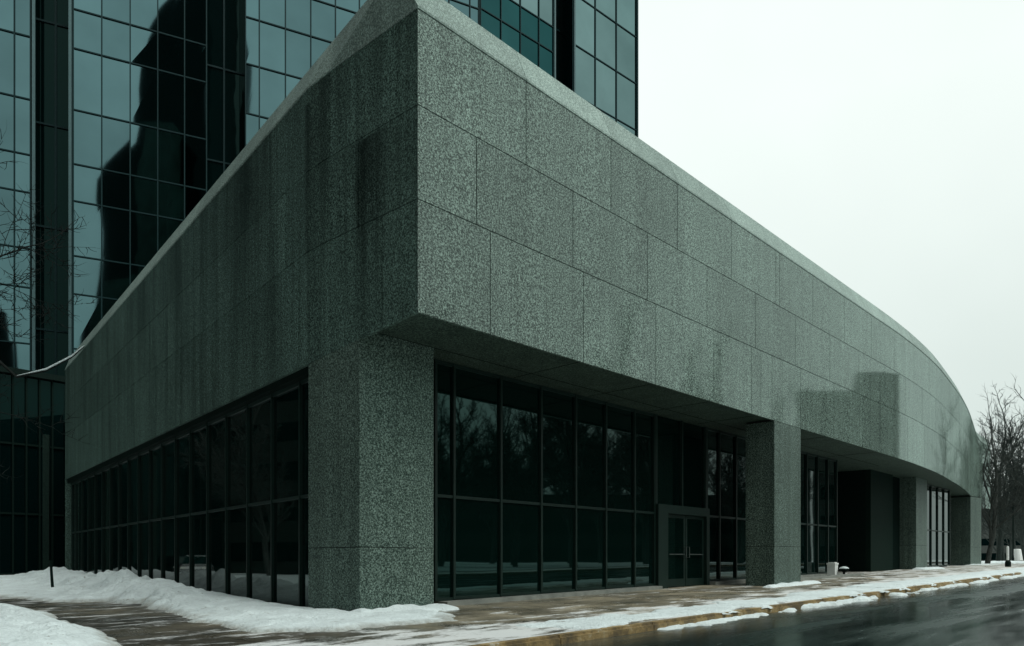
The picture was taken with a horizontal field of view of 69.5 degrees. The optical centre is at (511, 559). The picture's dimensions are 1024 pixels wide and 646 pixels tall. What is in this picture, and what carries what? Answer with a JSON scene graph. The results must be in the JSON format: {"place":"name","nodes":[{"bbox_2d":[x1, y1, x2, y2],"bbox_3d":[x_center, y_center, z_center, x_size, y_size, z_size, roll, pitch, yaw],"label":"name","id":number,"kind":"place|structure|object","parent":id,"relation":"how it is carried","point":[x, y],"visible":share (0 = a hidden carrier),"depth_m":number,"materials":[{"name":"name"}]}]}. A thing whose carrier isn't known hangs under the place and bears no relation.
{"place":"outdoors","nodes":[
{"label":"outdoors","id":0,"kind":"place"},
{"bbox_2d":[0,564,1023,645],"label":"sidewalk","id":1,"kind":"structure","parent":0,"point":[139,625],"depth_m":14.29,"materials":[{"name":"concrete"}]},
{"bbox_2d":[348,603,459,612],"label":"snow","id":2,"kind":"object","parent":1,"relation":"on","point":[436,607],"visible":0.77,"depth_m":15.00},
{"bbox_2d":[515,587,890,629],"bbox_3d":[5.847,0.976,17.188,1.927,0.297,15.714,0,0,45],"label":"snow strip","id":3,"kind":"object","parent":1,"relation":"on","point":[609,620],"visible":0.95,"depth_m":14.50,"materials":[{"name":"snow"}]},
{"bbox_2d":[847,568,1023,589],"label":"snow strip","id":4,"kind":"object","parent":1,"relation":"on","point":[904,584],"visible":0.98,"depth_m":26.64,"materials":[{"name":"snow"}]},
{"bbox_2d":[554,576,1023,645],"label":"road","id":5,"kind":"structure","parent":0,"point":[990,613],"depth_m":12.86,"materials":[{"name":"asphalt"}]},
{"bbox_2d":[467,572,1021,645],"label":"kerb","id":6,"kind":"structure","parent":5,"relation":"on","point":[574,636],"depth_m":12.65,"materials":[{"name":"concrete"}]},
{"bbox_2d":[638,0,1023,493],"label":"sky","id":7,"kind":"structure","parent":0,"point":[882,141],"materials":[{"name":"white"}]},
{"bbox_3d":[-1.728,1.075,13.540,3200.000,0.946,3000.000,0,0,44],"label":"ground","id":8,"kind":"structure","parent":0,"visible":0},
{"bbox_2d":[0,365,64,574],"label":"dark glass wing","id":9,"kind":"structure","parent":8,"relation":"on","point":[32,518],"depth_m":51.20,"materials":[{"name":"glass"}]},
{"bbox_2d":[0,373,11,574],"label":"window","id":10,"kind":"structure","parent":9,"relation":"in","point":[5,407],"depth_m":50.35,"materials":[{"name":"black glass"}]},
{"bbox_2d":[11,375,24,574],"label":"window","id":11,"kind":"structure","parent":9,"relation":"in","point":[18,389],"depth_m":50.88,"materials":[{"name":"black glass"}]},
{"bbox_2d":[25,376,38,572],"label":"window","id":12,"kind":"structure","parent":9,"relation":"in","point":[31,385],"depth_m":51.53,"materials":[{"name":"black glass"}]},
{"bbox_2d":[38,379,50,570],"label":"window","id":13,"kind":"structure","parent":9,"relation":"in","point":[44,387],"depth_m":51.99,"materials":[{"name":"black glass"}]},
{"bbox_2d":[51,381,63,567],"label":"window","id":14,"kind":"structure","parent":9,"relation":"in","point":[57,389],"depth_m":52.75,"materials":[{"name":"black glass"}]},
{"bbox_2d":[0,127,104,479],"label":"bare tree","id":15,"kind":"object","parent":8,"relation":"on","point":[36,314],"visible":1,"depth_m":18.75,"materials":[{"name":"black plant"}]},
{"bbox_2d":[0,603,121,645],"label":"snow mound","id":16,"kind":"object","parent":8,"relation":"on","point":[21,626],"visible":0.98,"depth_m":9.95,"materials":[{"name":"snow"}]},
{"bbox_2d":[0,0,637,566],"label":"office tower","id":17,"kind":"structure","parent":8,"relation":"on","point":[128,128],"depth_m":64.01,"materials":[{"name":"black glass"}]},
{"bbox_2d":[0,285,12,340],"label":"window","id":18,"kind":"structure","parent":17,"relation":"in","point":[4,334],"depth_m":59.93,"materials":[{"name":"teal glass"}]},
{"bbox_2d":[0,188,12,244],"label":"window","id":19,"kind":"structure","parent":17,"relation":"in","point":[5,194],"depth_m":59.93,"materials":[{"name":"teal glass"}]},
{"bbox_2d":[0,94,12,149],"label":"window","id":20,"kind":"structure","parent":17,"relation":"in","point":[6,101],"depth_m":59.93,"materials":[{"name":"teal glass"}]},
{"bbox_2d":[0,30,12,94],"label":"window","id":21,"kind":"structure","parent":17,"relation":"in","point":[6,38],"depth_m":59.93,"materials":[{"name":"glass"}]},
{"bbox_2d":[15,287,29,342],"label":"window","id":22,"kind":"structure","parent":17,"relation":"in","point":[25,324],"depth_m":60.40,"materials":[{"name":"glass"}]},
{"bbox_2d":[15,191,29,247],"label":"window","id":23,"kind":"structure","parent":17,"relation":"in","point":[19,196],"depth_m":60.40,"materials":[{"name":"glass"}]},
{"bbox_2d":[15,153,29,191],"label":"window","id":24,"kind":"structure","parent":17,"relation":"in","point":[22,170],"depth_m":60.40,"materials":[{"name":"teal glass"}]},
{"bbox_2d":[15,97,29,153],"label":"window","id":25,"kind":"structure","parent":17,"relation":"in","point":[22,106],"depth_m":60.40,"materials":[{"name":"glass"}]},
{"bbox_2d":[15,34,29,98],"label":"window","id":26,"kind":"structure","parent":17,"relation":"in","point":[22,43],"depth_m":60.40,"materials":[{"name":"glass"}]},
{"bbox_2d":[15,0,29,35],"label":"window","id":27,"kind":"structure","parent":17,"relation":"in","point":[22,7],"depth_m":60.40,"materials":[{"name":"teal glass"}]},
{"bbox_2d":[74,295,100,347],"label":"window","id":28,"kind":"structure","parent":17,"relation":"in","point":[90,314],"depth_m":62.30,"materials":[{"name":"teal glass"}]},
{"bbox_2d":[74,256,100,296],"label":"window","id":29,"kind":"structure","parent":17,"relation":"in","point":[91,284],"depth_m":62.41,"materials":[{"name":"teal glass"}]},
{"bbox_2d":[74,202,100,258],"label":"window","id":30,"kind":"structure","parent":17,"relation":"in","point":[90,237],"depth_m":62.41,"materials":[{"name":"teal glass"}]},
{"bbox_2d":[74,165,100,204],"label":"window","id":31,"kind":"structure","parent":17,"relation":"in","point":[87,181],"depth_m":62.40,"materials":[{"name":"teal glass"}]},
{"bbox_2d":[74,111,100,167],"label":"window","id":32,"kind":"structure","parent":17,"relation":"in","point":[87,127],"depth_m":62.41,"materials":[{"name":"teal glass"}]},
{"bbox_2d":[74,49,100,114],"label":"window","id":33,"kind":"structure","parent":17,"relation":"in","point":[87,66],"depth_m":62.41,"materials":[{"name":"glass"}]},
{"bbox_2d":[74,10,100,53],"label":"window","id":34,"kind":"structure","parent":17,"relation":"in","point":[87,27],"depth_m":62.41,"materials":[{"name":"teal glass"}]},
{"bbox_2d":[102,261,128,298],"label":"window","id":35,"kind":"structure","parent":17,"relation":"in","point":[115,276],"depth_m":63.27,"materials":[{"name":"glass"}]},
{"bbox_2d":[102,207,128,262],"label":"window","id":36,"kind":"structure","parent":17,"relation":"in","point":[115,222],"depth_m":63.32,"materials":[{"name":"black glass"}]},
{"bbox_2d":[102,170,128,209],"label":"window","id":37,"kind":"structure","parent":17,"relation":"in","point":[115,186],"depth_m":63.32,"materials":[{"name":"black glass"}]},
{"bbox_2d":[102,117,128,173],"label":"window","id":38,"kind":"structure","parent":17,"relation":"in","point":[115,133],"depth_m":63.30,"materials":[{"name":"glass"}]},
{"bbox_2d":[102,56,128,120],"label":"window","id":39,"kind":"structure","parent":17,"relation":"in","point":[115,73],"depth_m":63.32,"materials":[{"name":"glass"}]},
{"bbox_2d":[102,18,128,60],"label":"window","id":40,"kind":"structure","parent":17,"relation":"in","point":[115,35],"depth_m":63.32,"materials":[{"name":"glass"}]},
{"bbox_2d":[102,0,128,22],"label":"window","id":41,"kind":"structure","parent":17,"relation":"in","point":[115,9],"depth_m":63.35,"materials":[{"name":"teal glass"}]},
{"bbox_2d":[131,212,156,265],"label":"window","id":42,"kind":"structure","parent":17,"relation":"in","point":[143,227],"depth_m":64.24,"materials":[{"name":"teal glass"}]},
{"bbox_2d":[131,176,156,214],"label":"window","id":43,"kind":"structure","parent":17,"relation":"in","point":[143,191],"depth_m":64.24,"materials":[{"name":"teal glass"}]},
{"bbox_2d":[131,124,156,178],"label":"window","id":44,"kind":"structure","parent":17,"relation":"in","point":[143,139],"depth_m":64.24,"materials":[{"name":"teal glass"}]},
{"bbox_2d":[131,64,156,126],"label":"window","id":45,"kind":"structure","parent":17,"relation":"in","point":[143,80],"depth_m":64.24,"materials":[{"name":"glass"}]},
{"bbox_2d":[131,26,156,68],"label":"window","id":46,"kind":"structure","parent":17,"relation":"in","point":[143,42],"depth_m":64.24,"materials":[{"name":"teal glass"}]},
{"bbox_2d":[131,0,156,30],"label":"window","id":47,"kind":"structure","parent":17,"relation":"in","point":[143,12],"depth_m":64.28,"materials":[{"name":"teal glass"}]},
{"bbox_2d":[158,182,183,219],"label":"window","id":48,"kind":"structure","parent":17,"relation":"in","point":[170,196],"depth_m":65.17,"materials":[{"name":"glass"}]},
{"bbox_2d":[158,130,183,184],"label":"window","id":49,"kind":"structure","parent":17,"relation":"in","point":[170,145],"depth_m":65.17,"materials":[{"name":"glass"}]},
{"bbox_2d":[158,71,183,133],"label":"window","id":50,"kind":"structure","parent":17,"relation":"in","point":[170,86],"depth_m":65.17,"materials":[{"name":"glass"}]},
{"bbox_2d":[158,33,183,75],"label":"window","id":51,"kind":"structure","parent":17,"relation":"in","point":[170,49],"depth_m":65.17,"materials":[{"name":"glass"}]},
{"bbox_2d":[158,0,183,37],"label":"window","id":52,"kind":"structure","parent":17,"relation":"in","point":[170,12],"depth_m":65.20,"materials":[{"name":"glass"}]},
{"bbox_2d":[185,136,205,188],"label":"window","id":53,"kind":"structure","parent":17,"relation":"in","point":[195,149],"depth_m":66.05,"materials":[{"name":"glass"}]},
{"bbox_2d":[185,78,205,138],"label":"window","id":54,"kind":"structure","parent":17,"relation":"in","point":[195,91],"depth_m":66.05,"materials":[{"name":"black glass"}]},
{"bbox_2d":[185,41,205,80],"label":"window","id":55,"kind":"structure","parent":17,"relation":"in","point":[195,54],"depth_m":66.05,"materials":[{"name":"black glass"}]},
{"bbox_2d":[185,0,205,43],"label":"window","id":56,"kind":"structure","parent":17,"relation":"in","point":[195,10],"depth_m":66.05,"materials":[{"name":"black glass"}]},
{"bbox_2d":[246,64,258,114],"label":"window","id":57,"kind":"structure","parent":17,"relation":"in","point":[252,72],"depth_m":68.15,"materials":[{"name":"teal glass"}]},
{"bbox_2d":[246,18,258,65],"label":"window","id":58,"kind":"structure","parent":17,"relation":"in","point":[252,26],"depth_m":68.13,"materials":[{"name":"teal glass"}]},
{"bbox_2d":[260,68,284,116],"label":"window","id":59,"kind":"structure","parent":17,"relation":"in","point":[272,84],"depth_m":68.83,"materials":[{"name":"teal glass"}]},
{"bbox_2d":[260,22,284,72],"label":"window","id":60,"kind":"structure","parent":17,"relation":"in","point":[272,38],"depth_m":68.90,"materials":[{"name":"teal glass"}]},
{"bbox_2d":[260,0,284,26],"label":"window","id":61,"kind":"structure","parent":17,"relation":"in","point":[271,11],"depth_m":68.95,"materials":[{"name":"teal glass"}]},
{"bbox_2d":[286,30,309,77],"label":"window","id":62,"kind":"structure","parent":17,"relation":"in","point":[297,44],"depth_m":69.90,"materials":[{"name":"teal glass"}]},
{"bbox_2d":[286,0,309,34],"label":"window","id":63,"kind":"structure","parent":17,"relation":"in","point":[297,11],"depth_m":69.93,"materials":[{"name":"teal glass"}]},
{"bbox_2d":[15,0,594,369],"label":"upper windows","id":64,"kind":"structure","parent":17,"relation":"in","point":[22,353],"depth_m":62.69,"materials":[{"name":"glass"}]},
{"bbox_2d":[312,0,334,40],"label":"window","id":65,"kind":"structure","parent":17,"relation":"in","point":[323,15],"depth_m":70.95,"materials":[{"name":"teal glass"}]},
{"bbox_2d":[576,46,594,104],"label":"window","id":66,"kind":"structure","parent":17,"relation":"in","point":[585,63],"depth_m":88.38,"materials":[{"name":"teal glass"}]},
{"bbox_2d":[576,0,594,55],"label":"window","id":67,"kind":"structure","parent":17,"relation":"in","point":[585,13],"depth_m":88.38,"materials":[{"name":"teal glass"}]},
{"bbox_2d":[596,59,615,116],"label":"window","id":68,"kind":"structure","parent":17,"relation":"in","point":[605,76],"depth_m":90.68,"materials":[{"name":"teal glass"}]},
{"bbox_2d":[596,10,615,69],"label":"window","id":69,"kind":"structure","parent":17,"relation":"in","point":[605,28],"depth_m":90.68,"materials":[{"name":"teal glass"}]},
{"bbox_2d":[617,72,635,128],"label":"window","id":70,"kind":"structure","parent":17,"relation":"in","point":[626,89],"depth_m":93.19,"materials":[{"name":"teal glass"}]},
{"bbox_2d":[617,25,635,81],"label":"window","id":71,"kind":"structure","parent":17,"relation":"in","point":[626,42],"depth_m":93.19,"materials":[{"name":"teal glass"}]},
{"bbox_2d":[617,0,635,35],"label":"window","id":72,"kind":"structure","parent":17,"relation":"in","point":[626,9],"depth_m":93.33,"materials":[{"name":"glass"}]},
{"bbox_2d":[65,0,989,610],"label":"granite building","id":73,"kind":"structure","parent":8,"relation":"on","point":[423,302],"depth_m":18.98,"materials":[{"name":"stone"}]},
{"bbox_2d":[71,482,76,570],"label":"window","id":74,"kind":"structure","parent":73,"relation":"in","point":[73,485],"depth_m":39.10,"materials":[{"name":"black glass"}]},
{"bbox_2d":[76,479,82,570],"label":"window","id":75,"kind":"structure","parent":73,"relation":"in","point":[79,532],"depth_m":37.87,"materials":[{"name":"black glass"}]},
{"bbox_2d":[82,476,88,572],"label":"window","id":76,"kind":"structure","parent":73,"relation":"in","point":[85,480],"depth_m":36.56,"materials":[{"name":"black glass"}]},
{"bbox_2d":[88,473,95,573],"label":"window","id":77,"kind":"structure","parent":73,"relation":"in","point":[92,478],"depth_m":35.41,"materials":[{"name":"black glass"}]},
{"bbox_2d":[95,470,102,573],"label":"window","id":78,"kind":"structure","parent":73,"relation":"in","point":[99,475],"depth_m":34.16,"materials":[{"name":"black glass"}]},
{"bbox_2d":[102,466,110,571],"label":"window","id":79,"kind":"structure","parent":73,"relation":"in","point":[106,528],"depth_m":32.83,"materials":[{"name":"black glass"}]},
{"bbox_2d":[110,462,119,570],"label":"window","id":80,"kind":"structure","parent":73,"relation":"in","point":[115,469],"depth_m":31.61,"materials":[{"name":"black glass"}]},
{"bbox_2d":[119,458,129,569],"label":"window","id":81,"kind":"structure","parent":73,"relation":"in","point":[125,464],"depth_m":30.19,"materials":[{"name":"black glass"}]},
{"bbox_2d":[128,454,139,576],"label":"window","id":82,"kind":"structure","parent":73,"relation":"in","point":[134,460],"depth_m":28.90,"materials":[{"name":"black glass"}]},
{"bbox_2d":[138,449,150,577],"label":"window","id":83,"kind":"structure","parent":73,"relation":"in","point":[145,456],"depth_m":27.72,"materials":[{"name":"black glass"}]},
{"bbox_2d":[150,443,162,578],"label":"window","id":84,"kind":"structure","parent":73,"relation":"in","point":[156,520],"depth_m":26.41,"materials":[{"name":"black glass"}]},
{"bbox_2d":[162,437,176,581],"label":"window","id":85,"kind":"structure","parent":73,"relation":"in","point":[170,446],"depth_m":25.13,"materials":[{"name":"black glass"}]},
{"bbox_2d":[175,430,191,586],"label":"window","id":86,"kind":"structure","parent":73,"relation":"in","point":[184,441],"depth_m":23.89,"materials":[{"name":"black glass"}]},
{"bbox_2d":[191,423,208,590],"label":"window","id":87,"kind":"structure","parent":73,"relation":"in","point":[200,435],"depth_m":22.61,"materials":[{"name":"black glass"}]},
{"bbox_2d":[207,414,227,593],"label":"window","id":88,"kind":"structure","parent":73,"relation":"in","point":[218,428],"depth_m":21.32,"materials":[{"name":"black glass"}]},
{"bbox_2d":[226,405,249,597],"bbox_3d":[-7.421,-1.425,20.057,0.150,5.290,1.659,0,0,-40],"label":"window","id":89,"kind":"structure","parent":73,"relation":"in","point":[238,509],"depth_m":20.00,"materials":[{"name":"black glass"}]},
{"bbox_2d":[248,393,273,602],"bbox_3d":[-6.364,-1.425,18.777,0.150,5.290,1.659,0,0,-40],"label":"window","id":90,"kind":"structure","parent":73,"relation":"in","point":[261,506],"depth_m":18.72,"materials":[{"name":"black glass"}]},
{"bbox_2d":[272,381,301,606],"bbox_3d":[-5.306,-1.425,17.497,0.150,5.290,1.659,0,0,-40],"label":"window","id":91,"kind":"structure","parent":73,"relation":"in","point":[287,501],"depth_m":17.46,"materials":[{"name":"black glass"}]},
{"bbox_2d":[300,378,307,606],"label":"window","id":92,"kind":"structure","parent":73,"relation":"in","point":[304,383],"depth_m":16.73,"materials":[{"name":"black glass"}]},
{"bbox_2d":[434,359,452,600],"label":"window","id":93,"kind":"structure","parent":73,"relation":"in","point":[443,496],"depth_m":17.11,"materials":[{"name":"black glass"}]},
{"bbox_2d":[452,363,499,598],"bbox_3d":[-0.876,-1.831,17.870,0.150,5.518,1.552,0,0,44],"label":"window","id":94,"kind":"structure","parent":73,"relation":"in","point":[475,393],"depth_m":17.86,"materials":[{"name":"black glass"}]},
{"bbox_2d":[499,375,540,595],"bbox_3d":[0.190,-1.843,18.963,0.150,5.495,1.499,0,0,44],"label":"window","id":95,"kind":"structure","parent":73,"relation":"in","point":[519,503],"depth_m":18.93,"materials":[{"name":"black glass"}]},
{"bbox_2d":[539,385,574,592],"bbox_3d":[1.213,-1.854,20.011,0.150,5.472,1.429,0,0,44],"label":"window","id":96,"kind":"structure","parent":73,"relation":"in","point":[556,407],"depth_m":20.00,"materials":[{"name":"black glass"}]},
{"bbox_2d":[574,394,604,590],"bbox_3d":[2.194,-1.865,21.017,0.150,5.451,1.379,0,0,44],"label":"window","id":97,"kind":"structure","parent":73,"relation":"in","point":[589,508],"depth_m":20.99,"materials":[{"name":"black glass"}]},
{"bbox_2d":[604,402,633,587],"bbox_3d":[3.179,-1.876,22.026,0.150,5.429,1.439,0,0,44],"label":"window","id":98,"kind":"structure","parent":73,"relation":"in","point":[618,420],"depth_m":22.02,"materials":[{"name":"black glass"}]},
{"bbox_2d":[633,409,655,586],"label":"window","id":99,"kind":"structure","parent":73,"relation":"in","point":[644,423],"depth_m":22.99,"materials":[{"name":"black glass"}]},
{"bbox_2d":[656,414,709,588],"bbox_3d":[5.617,-1.756,24.460,0.280,5.668,3.170,0,0,44],"label":"door","id":100,"kind":"structure","parent":73,"relation":"in","point":[682,512],"depth_m":24.43,"materials":[{"name":"glass"}]},
{"bbox_2d":[707,427,718,580],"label":"window","id":101,"kind":"structure","parent":73,"relation":"in","point":[712,434],"depth_m":26.04,"materials":[{"name":"black glass"}]},
{"bbox_2d":[718,430,735,579],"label":"window","id":102,"kind":"structure","parent":73,"relation":"in","point":[726,441],"depth_m":26.71,"materials":[{"name":"black glass"}]},
{"bbox_2d":[735,435,745,578],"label":"window","id":103,"kind":"structure","parent":73,"relation":"in","point":[740,441],"depth_m":27.47,"materials":[{"name":"black glass"}]},
{"bbox_2d":[801,451,806,574],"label":"window","id":104,"kind":"structure","parent":73,"relation":"in","point":[803,454],"depth_m":31.51,"materials":[{"name":"black glass"}]},
{"bbox_2d":[806,452,817,573],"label":"window","id":105,"kind":"structure","parent":73,"relation":"in","point":[811,525],"depth_m":32.02,"materials":[{"name":"black glass"}]},
{"bbox_2d":[816,455,827,572],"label":"window","id":106,"kind":"structure","parent":73,"relation":"in","point":[821,462],"depth_m":32.88,"materials":[{"name":"black glass"}]},
{"bbox_2d":[827,458,837,562],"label":"window","id":107,"kind":"structure","parent":73,"relation":"in","point":[832,464],"depth_m":33.78,"materials":[{"name":"black glass"}]},
{"bbox_2d":[930,485,937,565],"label":"window","id":108,"kind":"structure","parent":73,"relation":"in","point":[933,489],"depth_m":45.92,"materials":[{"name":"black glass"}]},
{"bbox_2d":[943,488,949,565],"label":"window","id":109,"kind":"structure","parent":73,"relation":"in","point":[946,492],"depth_m":48.00,"materials":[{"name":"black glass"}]},
{"bbox_2d":[977,385,1023,563],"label":"bare tree","id":110,"kind":"object","parent":8,"relation":"on","point":[994,507],"visible":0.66,"depth_m":63.06,"materials":[{"name":"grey plant"}]},
{"bbox_2d":[978,383,1023,560],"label":"bare tree","id":111,"kind":"object","parent":8,"relation":"on","point":[999,546],"visible":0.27,"depth_m":83.59,"materials":[{"name":"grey plant"}]},
{"bbox_2d":[981,403,1023,546],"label":"bare tree","id":112,"kind":"object","parent":8,"relation":"on","point":[1007,440],"visible":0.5,"depth_m":78.79,"materials":[{"name":"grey plant"}]},
{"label":"snowy lot","id":113,"kind":"structure","parent":0,"visible":0},
{"bbox_2d":[0,567,457,632],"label":"snow bank","id":114,"kind":"structure","parent":113,"relation":"on","point":[196,605],"depth_m":16.71,"materials":[{"name":"snow"}]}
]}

